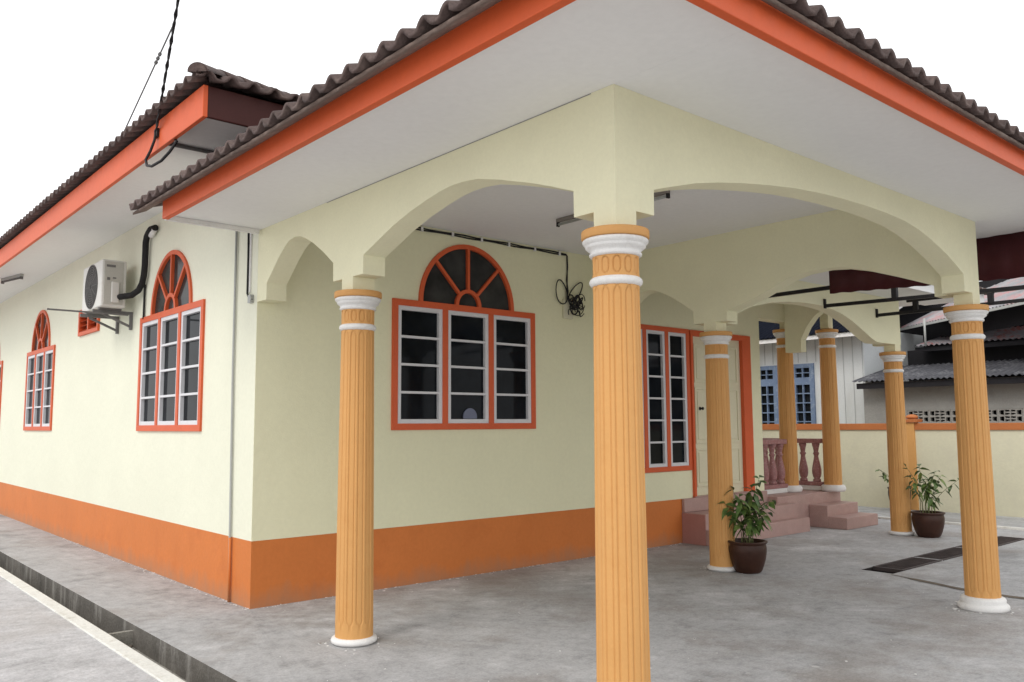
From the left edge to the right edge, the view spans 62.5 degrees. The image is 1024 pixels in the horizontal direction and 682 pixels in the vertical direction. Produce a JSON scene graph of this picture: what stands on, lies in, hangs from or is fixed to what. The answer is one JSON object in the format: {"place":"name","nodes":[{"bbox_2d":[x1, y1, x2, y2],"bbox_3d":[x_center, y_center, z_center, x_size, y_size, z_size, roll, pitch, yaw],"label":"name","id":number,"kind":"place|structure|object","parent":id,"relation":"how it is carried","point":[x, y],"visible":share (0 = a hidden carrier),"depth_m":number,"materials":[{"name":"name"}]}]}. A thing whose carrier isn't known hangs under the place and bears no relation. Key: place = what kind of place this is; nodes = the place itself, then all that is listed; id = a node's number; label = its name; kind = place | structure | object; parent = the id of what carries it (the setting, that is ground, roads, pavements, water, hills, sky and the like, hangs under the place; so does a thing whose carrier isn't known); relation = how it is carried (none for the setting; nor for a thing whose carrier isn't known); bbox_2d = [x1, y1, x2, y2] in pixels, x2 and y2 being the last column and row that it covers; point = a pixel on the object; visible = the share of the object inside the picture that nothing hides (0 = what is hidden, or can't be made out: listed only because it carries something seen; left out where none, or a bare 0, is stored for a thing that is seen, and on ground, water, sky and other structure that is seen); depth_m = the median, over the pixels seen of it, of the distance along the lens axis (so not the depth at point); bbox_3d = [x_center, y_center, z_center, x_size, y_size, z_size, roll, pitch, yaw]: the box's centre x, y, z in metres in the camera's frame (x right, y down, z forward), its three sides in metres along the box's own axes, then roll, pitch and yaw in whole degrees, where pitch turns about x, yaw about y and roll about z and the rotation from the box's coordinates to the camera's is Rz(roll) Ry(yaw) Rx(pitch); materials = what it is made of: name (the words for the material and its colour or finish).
{"place":"outdoors","nodes":[
{"label":"outdoors","id":0,"kind":"place"},
{"bbox_2d":[0,576,159,681],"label":"driveway","id":1,"kind":"structure","parent":0,"point":[40,642],"depth_m":5.72,"materials":[{"name":"concrete"}]},
{"bbox_2d":[0,567,184,681],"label":"kerb","id":2,"kind":"structure","parent":1,"relation":"on","point":[145,664],"depth_m":6.13,"materials":[{"name":"white paint"}]},
{"bbox_2d":[108,630,187,681],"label":"side drain","id":3,"kind":"object","parent":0,"point":[125,637],"visible":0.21,"depth_m":6.38,"materials":[{"name":"grey concrete"}]},
{"bbox_2d":[0,514,1023,681],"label":"concrete slab","id":4,"kind":"structure","parent":0,"point":[831,618],"depth_m":6.51,"materials":[{"name":"grey concrete"}]},
{"bbox_2d":[0,0,1023,681],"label":"house","id":5,"kind":"structure","parent":4,"relation":"on","point":[384,342],"depth_m":7.43,"materials":[{"name":"beige paint"}]},
{"bbox_2d":[0,361,2,415],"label":"window","id":6,"kind":"structure","parent":5,"relation":"in","point":[1,362],"depth_m":15.34,"materials":[{"name":"red paint"}]},
{"bbox_2d":[1,274,23,283],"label":"tube light","id":7,"kind":"object","parent":5,"relation":"attached to","point":[12,278],"visible":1,"depth_m":13.04,"materials":[{"name":"grey plastic"}]},
{"bbox_2d":[23,310,55,430],"bbox_3d":[-7.284,0.455,13.176,0.192,1.877,1.820,5,-7,-41],"label":"window","id":8,"kind":"structure","parent":5,"relation":"in","point":[40,363],"depth_m":13.18,"materials":[{"name":"red paint"}]},
{"bbox_2d":[47,308,132,333],"bbox_3d":[-4.905,-0.238,9.674,0.898,0.208,0.589,5,-7,-41],"label":"wall bracket","id":9,"kind":"object","parent":5,"relation":"attached to","point":[106,314],"depth_m":9.72,"materials":[{"name":"grey metal"}]},
{"bbox_2d":[82,259,126,314],"bbox_3d":[-4.759,-0.611,9.835,0.277,0.560,0.818,5,-7,-41],"label":"air conditioner","id":10,"kind":"object","parent":9,"relation":"on","point":[104,283],"visible":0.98,"depth_m":9.58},
{"bbox_2d":[117,225,158,299],"bbox_3d":[-4.154,-0.867,9.425,0.730,0.766,0.154,-5,-7,37],"label":"refrigerant pipe","id":11,"kind":"object","parent":10,"relation":"attached to","point":[151,231],"visible":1,"depth_m":9.39,"materials":[{"name":"black plastic"}]},
{"bbox_2d":[142,284,145,318],"bbox_3d":[-4.115,-0.438,9.438,0.026,0.391,0.034,5,-7,-41],"label":"condensate pipe","id":12,"kind":"object","parent":11,"relation":"attached to","point":[144,299],"visible":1,"depth_m":9.43,"materials":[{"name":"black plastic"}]},
{"bbox_2d":[124,27,171,130],"bbox_3d":[-2.967,-1.998,6.770,0.028,0.273,2.127,4,-7,-34],"label":"guy wire","id":13,"kind":"object","parent":5,"relation":"attached to","point":[157,58],"visible":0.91,"depth_m":6.45,"materials":[{"name":"black metal"}]},
{"bbox_2d":[144,0,179,167],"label":"service cable","id":14,"kind":"object","parent":5,"relation":"attached to","point":[155,137],"visible":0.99,"depth_m":6.41,"materials":[{"name":"black rubber"}]},
{"bbox_2d":[136,250,205,430],"bbox_3d":[-3.501,-0.006,8.828,0.192,1.887,1.883,5,-7,-41],"label":"window","id":15,"kind":"structure","parent":5,"relation":"in","point":[171,339],"depth_m":8.77,"materials":[{"name":"red paint"}]},
{"bbox_2d":[168,143,213,153],"bbox_3d":[-2.578,-1.606,7.162,0.780,0.034,0.034,4,-7,-40],"label":"soffit conduit","id":16,"kind":"object","parent":5,"relation":"attached to","point":[192,148],"visible":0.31,"depth_m":7.06,"materials":[{"name":"black plastic"}]},
{"bbox_2d":[227,231,237,601],"bbox_3d":[-2.456,0.332,7.443,0.024,3.838,0.063,5,-7,-41],"label":"downpipe","id":17,"kind":"object","parent":5,"relation":"attached to","point":[231,435],"visible":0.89,"depth_m":7.41,"materials":[{"name":"grey plastic"}]},
{"bbox_2d":[246,233,253,302],"bbox_3d":[-2.270,-0.965,7.343,0.040,1.280,0.130,5,-7,-41],"label":"cable trunking","id":18,"kind":"object","parent":5,"relation":"attached to","point":[249,267],"visible":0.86,"depth_m":7.34,"materials":[{"name":"white paint"}]},
{"bbox_2d":[391,244,535,429],"bbox_3d":[-0.503,-0.042,8.735,1.844,1.905,0.192,5,-7,-41],"label":"window","id":19,"kind":"structure","parent":5,"relation":"in","point":[463,345],"depth_m":8.65,"materials":[{"name":"red paint"}]},
{"bbox_2d":[463,408,476,418],"bbox_3d":[-0.431,0.742,8.636,0.176,0.108,0.016,5,-7,-41],"label":"round disc","id":20,"kind":"object","parent":5,"relation":"on","point":[469,413],"visible":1,"depth_m":8.63,"materials":[{"name":"grey plastic"}]},
{"bbox_2d":[415,226,568,295],"bbox_3d":[-0.685,-0.852,8.538,3.527,0.538,0.036,5,-7,-41],"label":"wall cable","id":21,"kind":"object","parent":5,"relation":"attached to","point":[481,239],"depth_m":9.07,"materials":[{"name":"black plastic"}]},
{"bbox_2d":[555,279,584,318],"bbox_3d":[0.675,-0.474,9.639,0.454,0.443,0.100,5,-7,-41],"label":"cable coil","id":22,"kind":"object","parent":5,"relation":"attached to","point":[569,305],"visible":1,"depth_m":9.63,"materials":[{"name":"plastic"}]},
{"bbox_2d":[556,190,669,226],"bbox_3d":[0.883,-1.195,7.650,0.040,0.076,1.360,5,-7,-41],"label":"tube light","id":23,"kind":"object","parent":5,"relation":"attached to","point":[665,194],"visible":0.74,"depth_m":7.97,"materials":[{"name":"grey plastic"}]},
{"bbox_2d":[641,324,692,472],"bbox_3d":[1.754,0.723,10.618,1.355,1.830,0.192,5,-7,-41],"label":"window","id":24,"kind":"structure","parent":5,"relation":"in","point":[664,350],"depth_m":10.69,"materials":[{"name":"red paint"}]},
{"bbox_2d":[769,285,1023,317],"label":"canopy frame","id":25,"kind":"object","parent":5,"relation":"attached to","point":[916,299],"visible":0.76,"depth_m":9.89,"materials":[{"name":"black metal"}]},
{"bbox_2d":[829,231,1023,293],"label":"valance sheet","id":26,"kind":"object","parent":5,"relation":"hanging from","point":[1000,256],"visible":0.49,"depth_m":7.70,"materials":[{"name":"brown metal"}]},
{"bbox_2d":[718,475,775,573],"bbox_3d":[2.400,1.863,8.622,0.632,0.970,0.433,-1,-6,6],"label":"potted plant","id":27,"kind":"object","parent":4,"relation":"on","point":[748,555],"visible":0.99,"depth_m":8.53,"materials":[{"name":"green plant"}]},
{"bbox_2d":[862,567,893,573],"bbox_3d":[5.124,2.597,9.753,3.790,0.300,0.330,5,-7,-41],"label":"drain pit","id":28,"kind":"object","parent":4,"relation":"in","point":[870,569],"visible":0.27,"depth_m":8.82,"materials":[{"name":"concrete"}]},
{"bbox_2d":[873,557,941,572],"bbox_3d":[4.220,2.388,8.988,0.920,0.042,0.322,5,-7,-41],"label":"drain grate","id":29,"kind":"object","parent":28,"relation":"on","point":[905,564],"visible":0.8,"depth_m":8.93,"materials":[{"name":"metal"}]},
{"bbox_2d":[914,547,962,560],"bbox_3d":[5.006,2.451,9.665,1.080,0.042,0.322,5,-7,-41],"label":"drain grate","id":30,"kind":"object","parent":28,"relation":"on","point":[949,553],"visible":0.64,"depth_m":9.60,"materials":[{"name":"metal"}]},
{"bbox_2d":[955,536,1023,546],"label":"drain grate","id":31,"kind":"object","parent":28,"relation":"on","point":[1003,540],"visible":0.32,"depth_m":10.71,"materials":[{"name":"metal"}]},
{"bbox_2d":[903,463,958,537],"bbox_3d":[5.596,2.101,11.179,0.781,0.963,0.420,1,-6,-15],"label":"potted plant","id":32,"kind":"object","parent":4,"relation":"on","point":[928,523],"visible":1,"depth_m":11.09,"materials":[{"name":"green plant"}]},
{"bbox_2d":[891,574,1023,598],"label":"slab joint","id":33,"kind":"object","parent":4,"relation":"on","point":[955,587],"visible":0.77,"depth_m":7.77,"materials":[{"name":"grey concrete"}]},
{"bbox_2d":[0,0,1023,236],"label":"sky","id":34,"kind":"structure","parent":0,"point":[74,73],"materials":[{"name":"white"}]},
{"bbox_2d":[63,538,1019,681],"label":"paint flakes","id":35,"kind":"object","parent":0,"point":[454,589],"visible":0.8,"depth_m":7.70,"materials":[{"name":"white paint"}]},
{"bbox_2d":[858,506,1023,527],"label":"yard","id":36,"kind":"structure","parent":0,"point":[1000,520],"depth_m":13.78,"materials":[{"name":"concrete"}]},
{"bbox_2d":[762,414,1023,517],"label":"boundary wall","id":37,"kind":"structure","parent":36,"relation":"on","point":[931,447],"depth_m":14.99,"materials":[{"name":"paint"}]},
{"bbox_2d":[875,469,911,500],"bbox_3d":[6.764,2.590,14.953,0.580,0.722,0.398,-3,-6,25],"label":"potted plant","id":38,"kind":"object","parent":36,"relation":"on","point":[884,476],"visible":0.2,"depth_m":14.92,"materials":[{"name":"green plant"}]},
{"bbox_2d":[878,516,1023,530],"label":"yard kerb","id":39,"kind":"structure","parent":36,"relation":"on","point":[998,527],"depth_m":11.93,"materials":[{"name":"white paint"}]},
{"label":"ground","id":40,"kind":"structure","parent":0,"visible":0},
{"bbox_2d":[759,307,923,423],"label":"white house","id":41,"kind":"structure","parent":40,"relation":"on","point":[856,358],"depth_m":18.39,"materials":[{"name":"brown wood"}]},
{"bbox_2d":[760,363,816,423],"bbox_3d":[5.994,1.305,19.054,0.080,1.500,1.860,5,-7,-41],"label":"window","id":42,"kind":"structure","parent":41,"relation":"in","point":[804,375],"depth_m":18.68,"materials":[{"name":"blue paint"}]},
{"bbox_2d":[852,358,1023,423],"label":"shed","id":43,"kind":"structure","parent":40,"relation":"on","point":[930,401],"depth_m":16.04,"materials":[{"name":"paint"}]},
{"bbox_2d":[899,277,1023,380],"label":"dark house","id":44,"kind":"structure","parent":40,"relation":"on","point":[1003,328],"depth_m":17.47,"materials":[{"name":"black metal"}]}
]}

